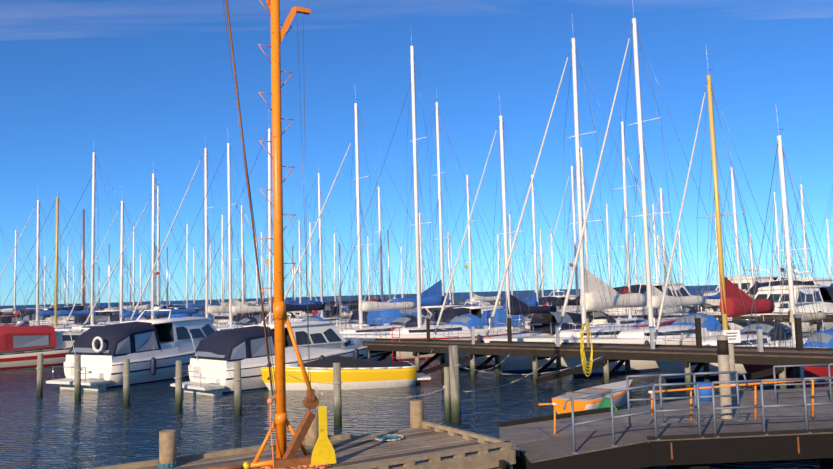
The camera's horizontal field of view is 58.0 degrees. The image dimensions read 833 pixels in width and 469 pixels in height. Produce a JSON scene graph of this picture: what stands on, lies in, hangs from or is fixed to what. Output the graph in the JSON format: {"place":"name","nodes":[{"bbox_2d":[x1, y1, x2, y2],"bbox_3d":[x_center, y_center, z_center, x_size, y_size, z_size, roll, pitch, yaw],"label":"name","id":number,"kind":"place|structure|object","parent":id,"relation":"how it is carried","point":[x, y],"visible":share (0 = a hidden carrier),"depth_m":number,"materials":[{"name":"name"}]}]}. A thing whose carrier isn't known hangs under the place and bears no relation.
{"place":"outdoors","nodes":[
{"label":"outdoors","id":0,"kind":"place"},
{"bbox_2d":[0,285,717,309],"bbox_3d":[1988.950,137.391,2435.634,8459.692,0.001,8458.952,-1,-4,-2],"label":"open sea","id":1,"kind":"structure","parent":0,"point":[466,296],"depth_m":910.75,"materials":[{"name":"blue liquid"}]},
{"bbox_2d":[120,349,606,398],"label":"mooring lines","id":2,"kind":"object","parent":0,"point":[459,367],"visible":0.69,"depth_m":24.08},
{"bbox_2d":[0,291,832,468],"bbox_3d":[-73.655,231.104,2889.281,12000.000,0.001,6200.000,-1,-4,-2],"label":"water","id":3,"kind":"structure","parent":0,"point":[54,426],"depth_m":24.06,"materials":[{"name":"blue liquid"}]},
{"bbox_2d":[0,314,19,325],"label":"cabin boat","id":4,"kind":"object","parent":3,"relation":"on","point":[13,320],"visible":0.06,"depth_m":105.87,"materials":[{"name":"white"}]},
{"bbox_2d":[0,223,51,323],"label":"sailboat","id":5,"kind":"object","parent":3,"relation":"on","point":[10,309],"visible":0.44,"depth_m":111.52,"materials":[{"name":"white metal"}]},
{"bbox_2d":[0,227,51,325],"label":"sailboat","id":6,"kind":"object","parent":3,"relation":"on","point":[23,323],"visible":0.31,"depth_m":78.66,"materials":[{"name":"white"}]},
{"bbox_2d":[0,326,83,370],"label":"motorboat","id":7,"kind":"object","parent":3,"relation":"on","point":[21,347],"visible":0.4,"depth_m":43.37,"materials":[{"name":"red"}]},
{"bbox_2d":[27,256,65,308],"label":"sailboat","id":8,"kind":"object","parent":3,"relation":"on","point":[44,283],"visible":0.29,"depth_m":167.42,"materials":[{"name":"white metal"}]},
{"bbox_2d":[0,200,103,326],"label":"sailboat","id":9,"kind":"object","parent":3,"relation":"on","point":[42,312],"visible":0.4,"depth_m":73.01,"materials":[{"name":"white metal"}]},
{"bbox_2d":[8,304,113,325],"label":"cruiser","id":10,"kind":"object","parent":3,"relation":"on","point":[31,315],"visible":0.04,"depth_m":98.22,"materials":[{"name":"white"}]},
{"bbox_2d":[39,247,85,309],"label":"sailboat","id":11,"kind":"object","parent":3,"relation":"on","point":[67,274],"visible":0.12,"depth_m":127.33,"materials":[{"name":"blue"}]},
{"bbox_2d":[0,193,125,327],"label":"sailboat","id":12,"kind":"object","parent":3,"relation":"on","point":[58,312],"visible":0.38,"depth_m":70.64,"materials":[{"name":"white"}]},
{"bbox_2d":[14,209,126,325],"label":"sailboat","id":13,"kind":"object","parent":3,"relation":"on","point":[78,308],"visible":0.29,"depth_m":96.67,"materials":[{"name":"white"}]},
{"bbox_2d":[50,249,106,308],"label":"sailboat","id":14,"kind":"object","parent":3,"relation":"on","point":[100,307],"visible":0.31,"depth_m":123.85,"materials":[{"name":"blue"}]},
{"bbox_2d":[15,149,169,331],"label":"sailboat","id":15,"kind":"object","parent":3,"relation":"on","point":[92,301],"visible":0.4,"depth_m":67.83,"materials":[{"name":"white metal"}]},
{"bbox_2d":[72,311,113,325],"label":"cabin boat","id":16,"kind":"object","parent":3,"relation":"on","point":[81,318],"depth_m":91.72,"materials":[{"name":"white"}]},
{"bbox_2d":[107,244,129,306],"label":"sailboat","id":17,"kind":"object","parent":3,"relation":"on","point":[109,247],"visible":0.15,"depth_m":149.93,"materials":[{"name":"white metal"}]},
{"bbox_2d":[97,227,142,311],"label":"sailboat","id":18,"kind":"object","parent":3,"relation":"on","point":[134,256],"visible":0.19,"depth_m":115.38,"materials":[{"name":"white metal"}]},
{"bbox_2d":[62,201,181,331],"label":"sailboat","id":19,"kind":"object","parent":3,"relation":"on","point":[124,313],"visible":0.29,"depth_m":61.74,"materials":[{"name":"white metal"}]},
{"bbox_2d":[111,313,148,321],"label":"cabin boat","id":20,"kind":"object","parent":3,"relation":"on","point":[114,316],"visible":0.06,"depth_m":86.77,"materials":[{"name":"white plastic"}]},
{"bbox_2d":[111,254,148,313],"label":"sailboat","id":21,"kind":"object","parent":3,"relation":"on","point":[114,312],"visible":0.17,"depth_m":141.97,"materials":[{"name":"white metal"}]},
{"bbox_2d":[95,179,203,323],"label":"sailboat","id":22,"kind":"object","parent":3,"relation":"on","point":[157,298],"visible":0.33,"depth_m":86.18,"materials":[{"name":"white metal"}]},
{"bbox_2d":[46,298,258,390],"bbox_3d":[-11.609,5.048,37.389,3.917,4.852,12.962,-4,-5,28],"label":"cruiser","id":23,"kind":"object","parent":3,"relation":"on","point":[153,350],"visible":0.77,"depth_m":33.21,"materials":[{"name":"white plastic"}]},
{"bbox_2d":[81,170,227,331],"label":"sailboat","id":24,"kind":"object","parent":3,"relation":"on","point":[153,285],"visible":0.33,"depth_m":60.22,"materials":[{"name":"white metal"}]},
{"bbox_2d":[141,245,185,308],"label":"sailboat","id":25,"kind":"object","parent":3,"relation":"on","point":[167,307],"visible":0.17,"depth_m":107.99,"materials":[{"name":"white metal"}]},
{"bbox_2d":[159,224,213,308],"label":"sailboat","id":26,"kind":"object","parent":3,"relation":"on","point":[192,305],"visible":0.29,"depth_m":105.74,"materials":[{"name":"white metal"}]},
{"bbox_2d":[162,247,220,307],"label":"sailboat","id":27,"kind":"object","parent":3,"relation":"on","point":[193,280],"visible":0.29,"depth_m":131.37,"materials":[{"name":"white metal"}]},
{"bbox_2d":[170,311,233,322],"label":"cabin boat","id":28,"kind":"object","parent":3,"relation":"on","point":[217,316],"visible":0.1,"depth_m":79.46,"materials":[{"name":"blue fabric"}]},
{"bbox_2d":[188,238,225,310],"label":"sailboat","id":29,"kind":"object","parent":3,"relation":"on","point":[210,279],"visible":0.08,"depth_m":128.06,"materials":[{"name":"white"}]},
{"bbox_2d":[130,144,291,327],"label":"sailboat","id":30,"kind":"object","parent":3,"relation":"on","point":[213,309],"visible":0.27,"depth_m":56.40,"materials":[{"name":"white metal"}]},
{"bbox_2d":[183,215,250,314],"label":"sailboat","id":31,"kind":"object","parent":3,"relation":"on","point":[227,304],"visible":0.17,"depth_m":99.75,"materials":[{"name":"white metal"}]},
{"bbox_2d":[188,205,273,325],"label":"sailboat","id":32,"kind":"object","parent":3,"relation":"on","point":[243,265],"visible":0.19,"depth_m":78.15,"materials":[{"name":"white metal"}]},
{"bbox_2d":[154,142,314,330],"bbox_3d":[-13.150,0.513,54.873,13.150,16.649,3.808,1,-5,-34],"label":"sailboat","id":33,"kind":"object","parent":3,"relation":"on","point":[235,306],"visible":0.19,"depth_m":54.48,"materials":[{"name":"white metal"}]},
{"bbox_2d":[219,232,267,313],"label":"sailboat","id":34,"kind":"object","parent":3,"relation":"on","point":[252,303],"visible":0.17,"depth_m":120.09,"materials":[{"name":"white metal"}]},
{"bbox_2d":[36,345,460,425],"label":"mooring piles","id":35,"kind":"object","parent":3,"relation":"in","point":[451,386],"visible":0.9,"depth_m":23.64,"materials":[{"name":"grey wood"}]},
{"bbox_2d":[237,230,268,302],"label":"sailboat","id":36,"kind":"object","parent":3,"relation":"on","point":[261,266],"visible":0.25,"depth_m":138.33,"materials":[{"name":"white metal"}]},
{"bbox_2d":[2,301,522,312],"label":"breakwater","id":37,"kind":"object","parent":3,"relation":"in","point":[326,305],"visible":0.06,"depth_m":199.88,"materials":[{"name":"grey stone"}]},
{"bbox_2d":[189,128,364,331],"bbox_3d":[-9.656,-0.107,52.273,13.568,17.278,3.870,2,-5,-35],"label":"sailboat","id":38,"kind":"object","parent":3,"relation":"on","point":[292,307],"visible":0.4,"depth_m":52.34,"materials":[{"name":"white metal"}]},
{"bbox_2d":[228,295,327,324],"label":"cruiser","id":39,"kind":"object","parent":3,"relation":"on","point":[256,315],"visible":0.19,"depth_m":71.22,"materials":[{"name":"white"}]},
{"bbox_2d":[240,207,327,315],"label":"sailboat","id":40,"kind":"object","parent":3,"relation":"on","point":[297,313],"visible":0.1,"depth_m":94.55,"materials":[{"name":"white"}]},
{"bbox_2d":[170,294,400,395],"bbox_3d":[-4.882,4.726,33.608,3.581,4.436,11.851,-6,-6,43],"label":"cruiser","id":41,"kind":"object","parent":3,"relation":"on","point":[216,354],"visible":0.65,"depth_m":30.35,"materials":[{"name":"white plastic"}]},
{"bbox_2d":[87,399,515,468],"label":"dock","id":42,"kind":"object","parent":3,"relation":"in","point":[422,444],"visible":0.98,"depth_m":13.86,"materials":[{"name":"brown wood"}]},
{"bbox_2d":[207,0,335,468],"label":"mast crane","id":43,"kind":"object","parent":42,"relation":"on","point":[322,456],"visible":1,"depth_m":13.38,"materials":[{"name":"orange paint"}]},
{"bbox_2d":[290,244,316,300],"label":"sailboat","id":44,"kind":"object","parent":3,"relation":"on","point":[293,274],"visible":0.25,"depth_m":114.86,"materials":[{"name":"white metal"}]},
{"bbox_2d":[241,173,368,324],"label":"sailboat","id":45,"kind":"object","parent":3,"relation":"on","point":[332,319],"visible":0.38,"depth_m":69.58,"materials":[{"name":"white metal"}]},
{"bbox_2d":[284,218,343,315],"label":"sailboat","id":46,"kind":"object","parent":3,"relation":"on","point":[333,313],"visible":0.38,"depth_m":90.33,"materials":[{"name":"white metal"}]},
{"bbox_2d":[293,222,342,312],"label":"sailboat","id":47,"kind":"object","parent":3,"relation":"on","point":[310,278],"visible":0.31,"depth_m":112.51,"materials":[{"name":"white metal"}]},
{"bbox_2d":[323,233,356,305],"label":"sailboat","id":48,"kind":"object","parent":3,"relation":"on","point":[332,302],"visible":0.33,"depth_m":108.95,"materials":[{"name":"white metal"}]},
{"bbox_2d":[316,243,367,315],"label":"sailboat","id":49,"kind":"object","parent":3,"relation":"on","point":[340,283],"visible":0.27,"depth_m":85.69,"materials":[{"name":"white metal"}]},
{"bbox_2d":[261,356,430,389],"bbox_3d":[-3.021,5.742,30.481,6.980,1.660,2.508,-1,-5,-9],"label":"boat","id":50,"kind":"object","parent":3,"relation":"on","point":[356,373],"visible":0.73,"depth_m":29.64,"materials":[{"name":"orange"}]},
{"bbox_2d":[325,236,384,315],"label":"sailboat","id":51,"kind":"object","parent":3,"relation":"on","point":[344,309],"visible":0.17,"depth_m":104.86,"materials":[{"name":"white"}]},
{"bbox_2d":[312,187,416,326],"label":"sailboat","id":52,"kind":"object","parent":3,"relation":"on","point":[379,255],"visible":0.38,"depth_m":65.79,"materials":[{"name":"white metal"}]},
{"bbox_2d":[344,231,387,300],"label":"sailboat","id":53,"kind":"object","parent":3,"relation":"on","point":[371,299],"visible":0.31,"depth_m":121.21,"materials":[{"name":"white metal"}]},
{"bbox_2d":[284,95,453,334],"bbox_3d":[-3.213,-0.825,47.161,13.819,17.552,4.213,2,-6,-36],"label":"sailboat","id":54,"kind":"object","parent":3,"relation":"on","point":[364,306],"visible":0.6,"depth_m":46.72,"materials":[{"name":"white"}]},
{"bbox_2d":[364,225,391,300],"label":"sailboat","id":55,"kind":"object","parent":3,"relation":"on","point":[388,267],"visible":0.27,"depth_m":118.44,"materials":[{"name":"white metal"}]},
{"bbox_2d":[347,290,433,326],"bbox_3d":[-0.417,6.776,63.289,12.793,4.788,3.866,2,-5,-35],"label":"cruiser","id":56,"kind":"object","parent":3,"relation":"on","point":[355,316],"visible":0.06,"depth_m":60.80,"materials":[{"name":"white plastic"}]},
{"bbox_2d":[384,244,413,302],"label":"sailboat","id":57,"kind":"object","parent":3,"relation":"on","point":[401,275],"visible":0.17,"depth_m":100.95,"materials":[{"name":"white metal"}]},
{"bbox_2d":[355,99,499,327],"bbox_3d":[1.461,-1.677,60.405,14.125,21.049,4.491,2,-6,-33],"label":"sailboat","id":58,"kind":"object","parent":3,"relation":"on","point":[387,316],"visible":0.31,"depth_m":59.64,"materials":[{"name":"blue"}]},
{"bbox_2d":[394,210,461,308],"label":"sailboat","id":59,"kind":"object","parent":3,"relation":"on","point":[421,230],"visible":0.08,"depth_m":77.70,"materials":[{"name":"white metal"}]},
{"bbox_2d":[329,38,529,360],"bbox_3d":[0.629,-2.384,44.393,14.475,20.013,3.994,2,-5,-36],"label":"sailboat","id":60,"kind":"object","parent":3,"relation":"on","point":[461,324],"visible":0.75,"depth_m":43.74,"materials":[{"name":"white"}]},
{"bbox_2d":[56,331,832,393],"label":"pier","id":61,"kind":"structure","parent":3,"relation":"on","point":[689,356],"depth_m":28.23,"materials":[{"name":"brown wood"}]},
{"bbox_2d":[317,314,802,376],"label":"pier fittings","id":62,"kind":"object","parent":61,"relation":"attached to","point":[798,331],"visible":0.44,"depth_m":27.73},
{"bbox_2d":[424,229,469,310],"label":"sailboat","id":63,"kind":"object","parent":3,"relation":"on","point":[449,299],"visible":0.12,"depth_m":96.76,"materials":[{"name":"white metal"}]},
{"bbox_2d":[441,245,468,307],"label":"sailboat","id":64,"kind":"object","parent":3,"relation":"on","point":[452,279],"visible":0.15,"depth_m":130.55,"materials":[{"name":"white metal"}]},
{"bbox_2d":[445,299,489,308],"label":"cruiser","id":65,"kind":"object","parent":3,"relation":"on","point":[477,303],"visible":0.08,"depth_m":90.95,"materials":[{"name":"white"}]},
{"bbox_2d":[433,164,527,312],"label":"sailboat","id":66,"kind":"object","parent":3,"relation":"on","point":[479,298],"visible":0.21,"depth_m":75.56,"materials":[{"name":"white metal"}]},
{"bbox_2d":[428,294,532,325],"bbox_3d":[5.606,6.362,58.336,11.823,4.425,3.573,2,-5,-35],"label":"cruiser","id":67,"kind":"object","parent":3,"relation":"on","point":[448,316],"visible":0.02,"depth_m":56.05,"materials":[{"name":"white plastic"}]},
{"bbox_2d":[476,228,500,304],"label":"sailboat","id":68,"kind":"object","parent":3,"relation":"on","point":[498,280],"visible":0.12,"depth_m":105.40,"materials":[{"name":"white metal"}]},
{"bbox_2d":[479,212,534,305],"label":"sailboat","id":69,"kind":"object","parent":3,"relation":"on","point":[509,219],"visible":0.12,"depth_m":90.39,"materials":[{"name":"white metal"}]},
{"bbox_2d":[433,97,593,369],"bbox_3d":[4.884,-0.184,38.914,10.939,14.536,3.401,2,-6,-35],"label":"sailboat","id":70,"kind":"object","parent":3,"relation":"on","point":[545,316],"visible":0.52,"depth_m":38.72,"materials":[{"name":"white"}]},
{"bbox_2d":[480,175,580,328],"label":"sailboat","id":71,"kind":"object","parent":3,"relation":"on","point":[500,314],"visible":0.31,"depth_m":55.69,"materials":[{"name":"blue"}]},
{"bbox_2d":[516,228,561,297],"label":"sailboat","id":72,"kind":"object","parent":3,"relation":"on","point":[541,268],"visible":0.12,"depth_m":88.56,"materials":[{"name":"white metal"}]},
{"bbox_2d":[534,221,557,295],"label":"sailboat","id":73,"kind":"object","parent":3,"relation":"on","point":[552,278],"visible":0.23,"depth_m":99.91,"materials":[{"name":"white metal"}]},
{"bbox_2d":[539,286,580,312],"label":"cruiser","id":74,"kind":"object","parent":3,"relation":"on","point":[551,299],"visible":0.21,"depth_m":82.53,"materials":[{"name":"white"}]},
{"bbox_2d":[298,315,832,334],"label":"breakwater","id":75,"kind":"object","parent":3,"relation":"in","point":[786,318],"depth_m":50.92,"materials":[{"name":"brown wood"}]},
{"bbox_2d":[520,143,635,328],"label":"sailboat","id":76,"kind":"object","parent":3,"relation":"on","point":[576,301],"visible":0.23,"depth_m":53.20,"materials":[{"name":"white metal"}]},
{"bbox_2d":[532,161,627,315],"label":"sailboat","id":77,"kind":"object","parent":3,"relation":"on","point":[574,233],"visible":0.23,"depth_m":67.10,"materials":[{"name":"white metal"}]},
{"bbox_2d":[483,25,682,372],"bbox_3d":[8.542,-2.127,37.654,14.125,18.008,4.332,1,-5,-35],"label":"sailboat","id":78,"kind":"object","parent":3,"relation":"on","point":[597,294],"visible":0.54,"depth_m":37.03,"materials":[{"name":"white"}]},
{"bbox_2d":[552,379,632,413],"bbox_3d":[5.861,5.174,23.592,1.450,0.820,4.104,-6,-6,42],"label":"rowboat","id":79,"kind":"object","parent":3,"relation":"on","point":[593,402],"visible":0.56,"depth_m":22.68,"materials":[{"name":"paint"}]},
{"bbox_2d":[568,195,630,312],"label":"sailboat","id":80,"kind":"object","parent":3,"relation":"on","point":[608,242],"visible":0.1,"depth_m":82.47,"materials":[{"name":"white metal"}]},
{"bbox_2d":[543,117,683,327],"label":"sailboat","id":81,"kind":"object","parent":3,"relation":"on","point":[596,318],"visible":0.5,"depth_m":50.60,"materials":[{"name":"white"}]},
{"bbox_2d":[623,232,645,285],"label":"sailboat","id":82,"kind":"object","parent":3,"relation":"on","point":[635,272],"visible":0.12,"depth_m":91.63,"materials":[{"name":"white metal"}]},
{"bbox_2d":[631,205,673,282],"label":"sailboat","id":83,"kind":"object","parent":3,"relation":"on","point":[656,257],"visible":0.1,"depth_m":78.78,"materials":[{"name":"white metal"}]},
{"bbox_2d":[601,276,704,314],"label":"cruiser","id":84,"kind":"object","parent":3,"relation":"on","point":[660,288],"visible":0.21,"depth_m":74.58,"materials":[{"name":"white"}]},
{"bbox_2d":[553,0,754,376],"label":"sailboat","id":85,"kind":"object","parent":3,"relation":"on","point":[684,324],"visible":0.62,"depth_m":34.81,"materials":[{"name":"blue"}]},
{"bbox_2d":[497,386,832,468],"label":"pontoon","id":86,"kind":"object","parent":3,"relation":"on","point":[522,431],"visible":0.33,"depth_m":18.49,"materials":[{"name":"grey wood"}]},
{"bbox_2d":[270,382,711,450],"bbox_3d":[2.034,4.169,16.261,15.386,0.500,2.651,2,-5,-36],"label":"dock clutter","id":87,"kind":"object","parent":86,"relation":"on","point":[604,402],"visible":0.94,"depth_m":19.56,"materials":[{"name":"green paint"}]},
{"bbox_2d":[539,380,816,433],"bbox_3d":[5.492,3.958,16.103,5.666,1.793,0.306,-3,-5,15],"label":"railing","id":88,"kind":"object","parent":86,"relation":"on","point":[721,386],"visible":0.75,"depth_m":15.89,"materials":[{"name":"metal"}]},
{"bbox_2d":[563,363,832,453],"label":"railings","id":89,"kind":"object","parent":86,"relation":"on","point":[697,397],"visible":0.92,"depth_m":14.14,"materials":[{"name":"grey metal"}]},
{"bbox_2d":[717,335,732,418],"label":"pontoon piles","id":90,"kind":"object","parent":86,"relation":"attached to","point":[723,352],"visible":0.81,"depth_m":18.01,"materials":[{"name":"white plastic"}]},
{"bbox_2d":[723,330,740,400],"bbox_3d":[8.776,4.363,20.782,0.480,3.436,0.201,-1,-4,-2],"label":"sign post","id":91,"kind":"object","parent":86,"relation":"attached to","point":[733,336],"visible":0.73,"depth_m":20.80,"materials":[{"name":"white metal"}]},
{"bbox_2d":[634,172,710,314],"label":"sailboat","id":92,"kind":"object","parent":3,"relation":"on","point":[689,310],"visible":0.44,"depth_m":61.50,"materials":[{"name":"white metal"}]},
{"bbox_2d":[516,416,832,468],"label":"dock","id":93,"kind":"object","parent":3,"relation":"on","point":[681,446],"depth_m":14.01,"materials":[{"name":"grey wood"}]},
{"bbox_2d":[669,229,703,295],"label":"sailboat","id":94,"kind":"object","parent":3,"relation":"on","point":[680,260],"visible":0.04,"depth_m":88.08,"materials":[{"name":"white metal"}]},
{"bbox_2d":[695,211,734,314],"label":"sailboat","id":95,"kind":"object","parent":3,"relation":"on","point":[710,307],"visible":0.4,"depth_m":74.77,"materials":[{"name":"white metal"}]},
{"bbox_2d":[655,51,816,382],"bbox_3d":[13.175,-0.973,32.029,10.864,14.569,3.285,2,-6,-35],"label":"sailboat","id":96,"kind":"object","parent":3,"relation":"on","point":[735,301],"visible":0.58,"depth_m":31.73,"materials":[{"name":"white"}]},
{"bbox_2d":[693,257,783,311],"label":"cruiser","id":97,"kind":"object","parent":3,"relation":"on","point":[745,290],"visible":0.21,"depth_m":82.80,"materials":[{"name":"white plastic"}]},
{"bbox_2d":[705,155,776,330],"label":"sailboat","id":98,"kind":"object","parent":3,"relation":"on","point":[735,230],"visible":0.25,"depth_m":58.23,"materials":[{"name":"white metal"}]},
{"bbox_2d":[741,230,763,286],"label":"sailboat","id":99,"kind":"object","parent":3,"relation":"on","point":[752,262],"visible":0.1,"depth_m":82.75,"materials":[{"name":"white metal"}]},
{"bbox_2d":[753,192,796,283],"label":"sailboat","id":100,"kind":"object","parent":3,"relation":"on","point":[776,230],"visible":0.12,"depth_m":71.71,"materials":[{"name":"white metal"}]},
{"bbox_2d":[727,264,832,334],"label":"cruiser","id":101,"kind":"object","parent":3,"relation":"on","point":[825,293],"visible":0.31,"depth_m":55.02,"materials":[{"name":"white plastic"}]},
{"bbox_2d":[743,110,832,386],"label":"sailboat","id":102,"kind":"object","parent":3,"relation":"on","point":[821,339],"visible":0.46,"depth_m":28.85,"materials":[{"name":"white metal"}]},
{"bbox_2d":[747,269,832,294],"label":"cruiser","id":103,"kind":"object","parent":3,"relation":"on","point":[824,282],"visible":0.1,"depth_m":66.64,"materials":[{"name":"white"}]},
{"bbox_2d":[767,212,824,328],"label":"sailboat","id":104,"kind":"object","parent":3,"relation":"on","point":[791,259],"visible":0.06,"depth_m":55.70,"materials":[{"name":"white metal"}]},
{"bbox_2d":[785,178,830,277],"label":"sailboat","id":105,"kind":"object","parent":3,"relation":"on","point":[804,240],"visible":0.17,"depth_m":81.16,"materials":[{"name":"white metal"}]},
{"bbox_2d":[809,186,832,283],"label":"sailboat","id":106,"kind":"object","parent":3,"relation":"on","point":[828,233],"visible":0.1,"depth_m":67.57,"materials":[{"name":"white"}]},
{"bbox_2d":[821,216,832,277],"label":"sailboat","id":107,"kind":"object","parent":3,"relation":"on","point":[830,270],"visible":0.27,"depth_m":93.42,"materials":[{"name":"white metal"}]},
{"bbox_2d":[0,0,832,40],"bbox_3d":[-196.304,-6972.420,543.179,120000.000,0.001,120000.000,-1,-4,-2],"label":"cloud","id":108,"kind":"structure","parent":0,"point":[303,16],"depth_m":18589.55,"materials":[{"name":"white"}]},
{"bbox_2d":[0,0,832,304],"label":"sky","id":109,"kind":"structure","parent":0,"point":[146,104],"materials":[{"name":"blue"}]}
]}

